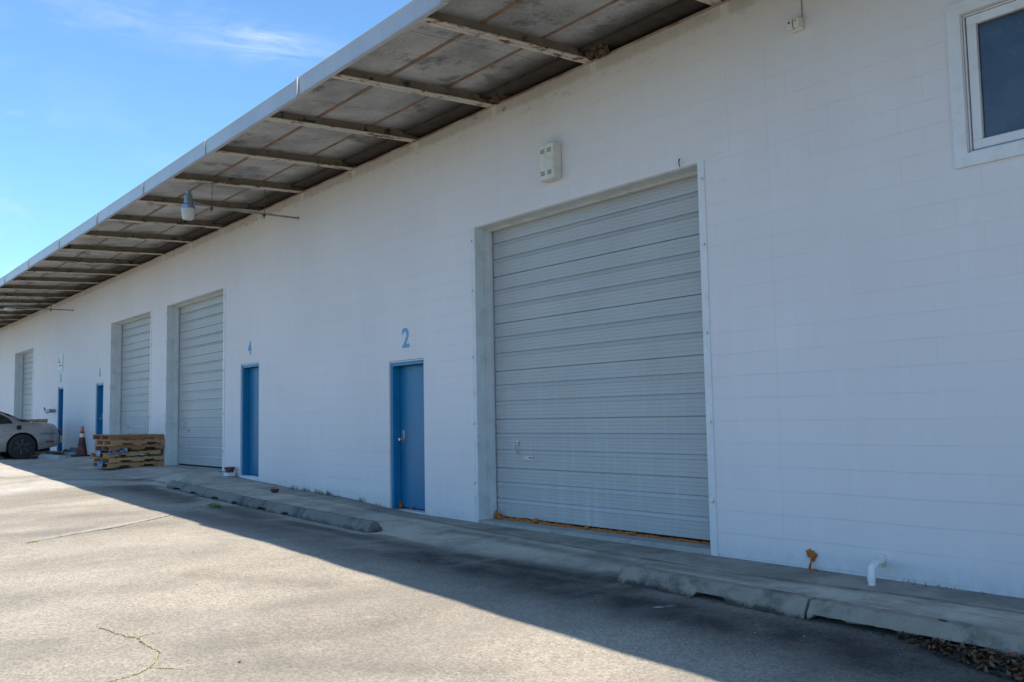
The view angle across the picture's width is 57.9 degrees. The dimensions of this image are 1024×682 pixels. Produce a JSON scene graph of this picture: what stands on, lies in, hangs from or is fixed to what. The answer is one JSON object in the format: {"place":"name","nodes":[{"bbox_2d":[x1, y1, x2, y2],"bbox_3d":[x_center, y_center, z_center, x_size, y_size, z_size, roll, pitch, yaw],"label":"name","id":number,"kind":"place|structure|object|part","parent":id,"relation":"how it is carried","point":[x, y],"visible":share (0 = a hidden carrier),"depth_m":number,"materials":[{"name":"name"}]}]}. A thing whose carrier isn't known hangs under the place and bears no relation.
{"place":"outdoors","nodes":[
{"label":"outdoors","id":0,"kind":"place"},
{"bbox_2d":[23,419,47,422],"bbox_3d":[-14.296,2.342,26.951,1.253,0.114,0.893,3,-6,-39],"label":"pallet","id":1,"kind":"object","parent":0,"point":[40,420],"visible":0.49,"depth_m":26.91,"materials":[{"name":"red wood"}]},
{"bbox_2d":[0,0,412,277],"label":"sky","id":2,"kind":"structure","parent":0,"point":[98,97],"materials":[{"name":"blue"}]},
{"bbox_2d":[270,486,278,492],"bbox_3d":[-3.798,2.371,14.824,0.144,0.111,0.144,3,-6,-38],"label":"clay bowl","id":3,"kind":"object","parent":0,"point":[274,490],"visible":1,"depth_m":14.78,"materials":[{"name":"brown ceramic"}]},
{"bbox_2d":[0,453,1023,681],"bbox_3d":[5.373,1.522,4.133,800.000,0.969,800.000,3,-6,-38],"label":"parking lot","id":4,"kind":"structure","parent":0,"point":[271,597],"depth_m":7.01,"materials":[{"name":"grey concrete"}]},
{"bbox_2d":[0,411,61,458],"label":"parked car","id":5,"kind":"object","parent":4,"relation":"on","point":[22,439],"visible":1,"depth_m":24.63,"materials":[{"name":"beige paint"}]},
{"bbox_3d":[-14.071,2.009,23.917,2.120,0.310,0.151,3,-6,-38],"label":"side window","id":6,"kind":"part","parent":5,"relation":"part of","materials":[{"name":"black glass"}]},
{"bbox_2d":[33,451,46,453],"bbox_3d":[-14.286,3.258,26.870,1.253,0.114,0.893,3,-6,-40],"label":"pallet","id":7,"kind":"object","parent":4,"relation":"on","point":[40,452],"visible":0.12,"depth_m":26.86,"materials":[{"name":"brown wood"}]},
{"bbox_2d":[38,454,65,459],"bbox_3d":[-12.054,3.038,24.240,0.203,0.123,1.738,3,-6,-42],"label":"wheel stop","id":8,"kind":"object","parent":4,"relation":"on","point":[51,457],"visible":0.98,"depth_m":23.98,"materials":[{"name":"concrete"}]},
{"bbox_2d":[47,451,75,454],"bbox_3d":[-13.098,3.211,26.630,0.200,0.070,3.500,3,-6,-38],"label":"concrete plank","id":9,"kind":"object","parent":4,"relation":"on","point":[61,452],"visible":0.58,"depth_m":25.86,"materials":[{"name":"grey concrete"}]},
{"bbox_2d":[62,447,76,454],"bbox_3d":[-12.205,3.056,25.753,0.611,0.200,0.479,-4,-6,34],"label":"crumpled bag","id":10,"kind":"object","parent":4,"relation":"on","point":[71,449],"visible":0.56,"depth_m":25.58,"materials":[{"name":"grey"}]},
{"bbox_2d":[71,426,89,456],"bbox_3d":[-11.342,2.643,24.430,0.400,0.790,0.400,-4,-6,34],"label":"traffic cone","id":11,"kind":"object","parent":4,"relation":"on","point":[81,449],"visible":0.99,"depth_m":24.35,"materials":[{"name":"orange plastic"}]},
{"bbox_2d":[29,517,172,681],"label":"moss","id":12,"kind":"object","parent":4,"relation":"on","point":[121,634],"visible":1,"depth_m":6.32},
{"bbox_2d":[92,460,163,467],"bbox_3d":[-8.485,2.721,20.503,1.254,0.114,0.891,4,-7,-44],"label":"pallet","id":13,"kind":"object","parent":4,"relation":"on","point":[135,464],"visible":0.77,"depth_m":20.25,"materials":[{"name":"beige wood"}]},
{"bbox_2d":[92,454,163,462],"bbox_3d":[-8.473,2.606,20.504,0.887,0.114,1.286,-6,-6,44],"label":"pallet","id":14,"kind":"object","parent":13,"relation":"on","point":[136,458],"visible":0.76,"depth_m":20.27,"materials":[{"name":"brown wood"}]},
{"bbox_2d":[89,449,161,457],"bbox_3d":[-8.568,2.487,20.525,1.263,0.114,0.895,1,-4,-42],"label":"pallet","id":15,"kind":"object","parent":14,"relation":"on","point":[130,453],"visible":0.79,"depth_m":20.29,"materials":[{"name":"brown wood"}]},
{"bbox_2d":[96,448,127,467],"bbox_3d":[-8.683,2.523,20.077,0.578,0.443,0.560,3,-6,-38],"label":"blue sheeting","id":16,"kind":"object","parent":15,"relation":"on","point":[99,464],"visible":0.98,"depth_m":19.95,"materials":[{"name":"plastic"}]},
{"bbox_2d":[95,444,164,450],"bbox_3d":[-8.449,2.353,20.534,1.250,0.114,0.893,2,-6,-43],"label":"pallet","id":17,"kind":"object","parent":15,"relation":"on","point":[136,447],"visible":0.79,"depth_m":20.23,"materials":[{"name":"red wood"}]},
{"bbox_2d":[96,439,164,445],"bbox_3d":[-8.431,2.240,20.544,1.245,0.114,0.894,3,-6,-44],"label":"pallet","id":18,"kind":"object","parent":17,"relation":"on","point":[127,442],"visible":0.94,"depth_m":20.23,"materials":[{"name":"beige wood"}]},
{"bbox_2d":[93,434,163,439],"bbox_3d":[-8.515,2.131,20.575,0.890,0.114,1.253,-5,-7,44],"label":"pallet","id":19,"kind":"object","parent":18,"relation":"on","point":[126,436],"visible":0.99,"depth_m":20.34,"materials":[{"name":"red wood"}]},
{"bbox_2d":[93,627,182,681],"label":"pavement crack","id":20,"kind":"object","parent":4,"relation":"on","point":[145,644],"visible":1,"depth_m":6.02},
{"bbox_2d":[167,480,209,496],"bbox_3d":[-5.508,2.513,15.829,0.203,0.133,1.768,3,-4,-39],"label":"wheel stop","id":21,"kind":"object","parent":4,"relation":"on","point":[189,488],"visible":0.89,"depth_m":15.73,"materials":[{"name":"paint"}]},
{"bbox_2d":[208,503,221,507],"bbox_3d":[-4.350,2.404,13.553,0.314,0.073,0.237,-3,-5,20],"label":"grass tuft","id":22,"kind":"object","parent":4,"relation":"on","point":[215,505],"visible":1,"depth_m":13.51,"materials":[{"name":"green plant"}]},
{"bbox_2d":[203,489,251,506],"bbox_3d":[-4.395,2.437,14.428,0.202,0.133,1.768,3,-4,-38],"label":"wheel stop","id":23,"kind":"object","parent":4,"relation":"on","point":[232,498],"visible":0.94,"depth_m":14.32,"materials":[{"name":"paint"}]},
{"bbox_2d":[224,467,235,476],"bbox_3d":[-5.284,2.439,17.325,0.196,0.180,0.200,3,-6,-38],"label":"clay pot","id":24,"kind":"object","parent":4,"relation":"on","point":[229,472],"visible":1,"depth_m":17.26,"materials":[{"name":"ceramic"}]},
{"bbox_2d":[247,498,308,518],"bbox_3d":[-3.283,2.346,13.029,0.203,0.133,1.768,3,-5,-38],"label":"wheel stop","id":25,"kind":"object","parent":4,"relation":"on","point":[282,509],"visible":0.95,"depth_m":12.91,"materials":[{"name":"paint"}]},
{"bbox_2d":[301,508,381,532],"bbox_3d":[-2.171,2.245,11.630,0.203,0.133,1.768,3,-5,-38],"label":"wheel stop","id":26,"kind":"object","parent":4,"relation":"on","point":[348,522],"visible":1,"depth_m":11.43,"materials":[{"name":"paint"}]},
{"bbox_2d":[0,0,1023,597],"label":"warehouse","id":27,"kind":"structure","parent":4,"relation":"on","point":[774,314],"depth_m":9.77,"materials":[{"name":"paint"}]},
{"bbox_2d":[13,347,33,418],"bbox_3d":[-17.140,2.191,32.759,0.353,3.715,3.180,3,-6,-38],"label":"garage door","id":28,"kind":"structure","parent":27,"relation":"in","point":[24,379],"depth_m":33.85,"materials":[{"name":"paint"}]},
{"bbox_2d":[4,297,73,310],"bbox_3d":[-13.758,-1.101,26.957,1.845,0.565,0.310,3,-6,-38],"label":"security lamp","id":29,"kind":"object","parent":27,"relation":"attached to","point":[9,308],"visible":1,"depth_m":26.59,"materials":[{"name":"beige metal"}]},
{"bbox_2d":[44,407,55,412],"bbox_3d":[-14.431,2.152,28.802,0.523,0.197,0.214,-3,-5,19],"label":"hose bib","id":30,"kind":"object","parent":27,"relation":"attached to","point":[50,411],"visible":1,"depth_m":28.70,"materials":[{"name":"white metal"}]},
{"bbox_2d":[58,355,62,371],"bbox_3d":[-13.902,0.686,28.503,0.022,0.500,0.600,3,-6,-38],"label":"wall sign","id":31,"kind":"object","parent":27,"relation":"attached to","point":[60,362],"visible":1,"depth_m":28.46,"materials":[{"name":"white paint"}]},
{"bbox_2d":[58,387,62,450],"bbox_3d":[-13.711,2.478,28.399,0.300,2.136,0.690,3,-6,-38],"label":"entry door","id":32,"kind":"structure","parent":27,"relation":"in","point":[60,412],"depth_m":28.60,"materials":[{"name":"blue paint"}]},
{"bbox_2d":[96,382,103,451],"bbox_3d":[-10.999,2.179,24.991,0.300,2.096,0.740,3,-6,-38],"label":"entry door","id":33,"kind":"structure","parent":27,"relation":"in","point":[99,414],"depth_m":25.22,"materials":[{"name":"blue paint"}]},
{"bbox_2d":[108,310,151,455],"bbox_3d":[-9.349,1.279,22.975,0.353,3.760,3.420,3,-6,-38],"label":"garage door","id":34,"kind":"structure","parent":27,"relation":"in","point":[136,343],"depth_m":23.68,"materials":[{"name":"paint"}]},
{"bbox_2d":[164,287,224,470],"bbox_3d":[-6.562,0.984,19.474,0.353,3.835,3.510,3,-6,-38],"label":"garage door","id":35,"kind":"structure","parent":27,"relation":"in","point":[202,318],"depth_m":19.99,"materials":[{"name":"paint"}]},
{"bbox_2d":[181,189,298,220],"bbox_3d":[-4.399,-2.197,15.094,1.982,0.660,0.224,3,-6,-38],"label":"security lamp","id":36,"kind":"object","parent":27,"relation":"attached to","point":[188,209],"visible":1,"depth_m":14.53,"materials":[{"name":"beige metal"}]},
{"bbox_2d":[240,362,258,480],"bbox_3d":[-4.715,1.527,17.095,0.300,2.226,0.844,3,-6,-38],"label":"entry door","id":37,"kind":"structure","parent":27,"relation":"in","point":[250,372],"depth_m":17.28,"materials":[{"name":"blue paint"}]},
{"bbox_2d":[398,500,413,509],"bbox_3d":[-1.480,2.289,12.923,0.064,0.113,0.367,3,-6,-38],"label":"foam patch","id":38,"kind":"object","parent":27,"relation":"on","point":[400,505],"visible":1,"depth_m":13.01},
{"bbox_2d":[390,358,424,513],"bbox_3d":[-1.344,1.381,12.848,0.300,2.231,0.900,3,-6,-38],"label":"entry door","id":39,"kind":"structure","parent":27,"relation":"in","point":[407,376],"depth_m":12.99,"materials":[{"name":"blue paint"}]},
{"bbox_2d":[488,93,513,104],"bbox_3d":[-0.163,-3.004,11.389,0.269,0.209,0.340,3,-6,-38],"label":"bird nest","id":40,"kind":"object","parent":27,"relation":"on","point":[497,99],"visible":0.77,"depth_m":11.33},
{"bbox_2d":[539,142,561,182],"bbox_3d":[0.430,-2.021,10.483,0.124,0.410,0.260,3,-6,-38],"label":"vent box","id":41,"kind":"object","parent":27,"relation":"attached to","point":[549,162],"visible":1,"depth_m":10.41,"materials":[{"name":"beige plastic"}]},
{"bbox_2d":[470,160,717,555],"bbox_3d":[0.806,0.373,10.206,0.353,3.910,3.775,3,-6,-38],"label":"garage door","id":42,"kind":"structure","parent":27,"relation":"in","point":[604,404],"depth_m":10.18,"materials":[{"name":"paint"}]},
{"bbox_2d":[584,43,609,60],"bbox_3d":[0.938,-3.129,9.958,0.243,0.198,0.335,1,-5,-22],"label":"bird nest","id":43,"kind":"object","parent":27,"relation":"on","point":[599,52],"visible":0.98,"depth_m":9.94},
{"bbox_2d":[494,510,709,544],"bbox_3d":[0.895,2.038,10.117,0.105,0.164,3.552,3,-6,-38],"label":"foam seal","id":44,"kind":"object","parent":27,"relation":"on","point":[497,515],"visible":0.86,"depth_m":10.17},
{"bbox_2d":[787,0,803,33],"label":"security sensor","id":45,"kind":"object","parent":27,"relation":"attached to","point":[795,25],"visible":1,"depth_m":7.98,"materials":[{"name":"beige plastic"}]},
{"bbox_2d":[806,549,818,570],"bbox_3d":[2.499,1.825,7.693,0.078,0.183,0.148,-1,-5,1],"label":"foam blob","id":46,"kind":"object","parent":27,"relation":"attached to","point":[812,555],"visible":1,"depth_m":7.71,"materials":[{"name":"orange plastic"}]},
{"bbox_2d":[867,553,888,585],"bbox_3d":[2.813,1.764,7.105,0.106,0.228,0.360,-4,-6,32],"label":"drain pipe","id":47,"kind":"object","parent":27,"relation":"attached to","point":[882,560],"visible":0.96,"depth_m":7.04,"materials":[{"name":"white plastic"}]},
{"bbox_2d":[945,0,1023,168],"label":"window","id":48,"kind":"structure","parent":27,"relation":"in","point":[993,35],"depth_m":6.78,"materials":[{"name":"white paint"}]},
{"bbox_2d":[27,473,1020,621],"bbox_3d":[-3.227,2.126,11.007,4.294,0.298,19.500,3,-6,-38],"label":"pavement crack","id":49,"kind":"object","parent":4,"relation":"on","point":[559,543],"visible":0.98,"depth_m":8.90,"materials":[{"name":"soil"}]},
{"bbox_2d":[162,486,1023,681],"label":"fallen leaves","id":50,"kind":"object","parent":4,"relation":"on","point":[974,654],"visible":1,"depth_m":5.26,"materials":[{"name":"brown plant"}]},
{"bbox_2d":[219,471,984,594],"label":"dry weeds","id":51,"kind":"object","parent":4,"relation":"on","point":[304,490],"visible":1,"depth_m":14.32,"materials":[{"name":"brown plant"}]},
{"bbox_2d":[617,565,815,618],"bbox_3d":[1.506,1.882,7.042,0.213,0.138,1.788,3,-5,-38],"label":"wheel stop","id":52,"kind":"object","parent":4,"relation":"on","point":[789,604],"visible":0.98,"depth_m":6.88,"materials":[{"name":"grey concrete"}]},
{"bbox_2d":[807,598,1023,658],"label":"wheel stop","id":53,"kind":"object","parent":4,"relation":"on","point":[1000,640],"visible":1,"depth_m":5.67,"materials":[{"name":"grey concrete"}]}
]}

